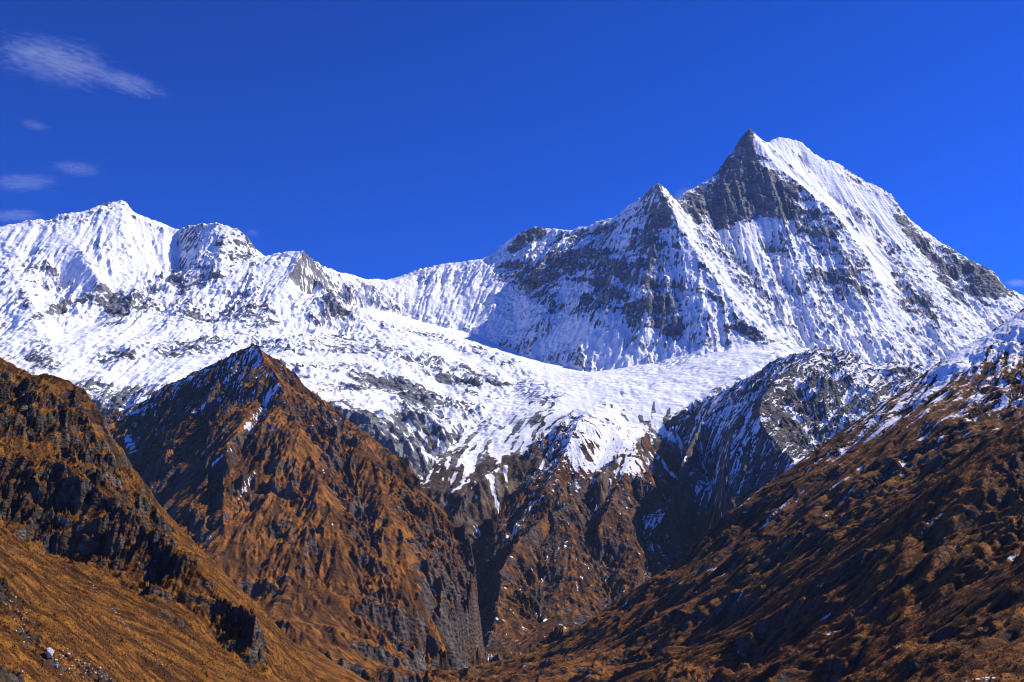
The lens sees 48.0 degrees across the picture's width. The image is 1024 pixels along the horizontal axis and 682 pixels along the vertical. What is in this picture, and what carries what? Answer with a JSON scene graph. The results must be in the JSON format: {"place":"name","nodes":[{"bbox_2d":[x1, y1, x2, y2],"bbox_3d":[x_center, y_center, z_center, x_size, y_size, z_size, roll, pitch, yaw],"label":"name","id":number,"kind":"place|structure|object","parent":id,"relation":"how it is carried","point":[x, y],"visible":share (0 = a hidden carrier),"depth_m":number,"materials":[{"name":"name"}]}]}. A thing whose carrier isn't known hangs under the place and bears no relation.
{"place":"outdoors","nodes":[
{"label":"outdoors","id":0,"kind":"place"},
{"bbox_2d":[0,357,368,681],"bbox_3d":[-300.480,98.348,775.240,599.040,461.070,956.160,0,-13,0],"label":"hillside","id":1,"kind":"structure","parent":0,"point":[69,409],"depth_m":748.58,"materials":[{"name":"brown plant"}]},
{"bbox_2d":[46,647,53,657],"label":"boulder","id":2,"kind":"object","parent":1,"relation":"on","point":[49,652],"visible":1,"depth_m":468.72,"materials":[{"name":"stone"}]},
{"bbox_2d":[0,200,385,337],"bbox_3d":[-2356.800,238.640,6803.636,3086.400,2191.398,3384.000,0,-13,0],"label":"snow mountain","id":3,"kind":"structure","parent":0,"point":[120,267],"depth_m":6329.01,"materials":[{"name":"white snow"}]},
{"bbox_2d":[103,343,484,681],"bbox_3d":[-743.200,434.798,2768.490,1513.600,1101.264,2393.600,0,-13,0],"label":"brown mountain","id":4,"kind":"structure","parent":0,"point":[295,508],"depth_m":2562.62,"materials":[{"name":"brown stone"}]},
{"bbox_2d":[0,279,937,556],"bbox_3d":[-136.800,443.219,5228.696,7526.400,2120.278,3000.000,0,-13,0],"label":"glacier","id":5,"kind":"object","parent":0,"point":[450,417],"visible":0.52,"depth_m":5054.26,"materials":[{"name":"white snow"}]},
{"bbox_2d":[0,0,1023,294],"label":"sky","id":6,"kind":"structure","parent":0,"point":[369,139],"materials":[{"name":"blue"}]},
{"bbox_2d":[456,410,690,665],"bbox_3d":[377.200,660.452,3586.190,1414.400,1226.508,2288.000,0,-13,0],"label":"brown spur","id":7,"kind":"structure","parent":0,"point":[555,557],"depth_m":3601.77,"materials":[{"name":"brown stone"}]},
{"bbox_2d":[375,184,786,371],"bbox_3d":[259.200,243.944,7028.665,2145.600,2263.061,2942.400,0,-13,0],"label":"snow ridge","id":8,"kind":"structure","parent":0,"point":[636,282],"depth_m":6540.13,"materials":[{"name":"white snow"}]},
{"bbox_2d":[428,308,1023,681],"bbox_3d":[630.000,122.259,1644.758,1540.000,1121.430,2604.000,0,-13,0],"label":"hillside","id":9,"kind":"structure","parent":0,"point":[750,555],"depth_m":1518.08,"materials":[{"name":"brown plant"}]},
{"bbox_2d":[635,349,929,581],"bbox_3d":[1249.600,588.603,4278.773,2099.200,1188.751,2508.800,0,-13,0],"label":"slate ridge","id":10,"kind":"structure","parent":0,"point":[742,440],"depth_m":4015.91,"materials":[{"name":"grey stone"}]},
{"bbox_2d":[668,129,1023,365],"bbox_3d":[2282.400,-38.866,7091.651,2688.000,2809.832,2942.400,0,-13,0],"label":"pyramid peak","id":11,"kind":"structure","parent":0,"point":[799,247],"depth_m":6722.10,"materials":[{"name":"white snow"}]}
]}

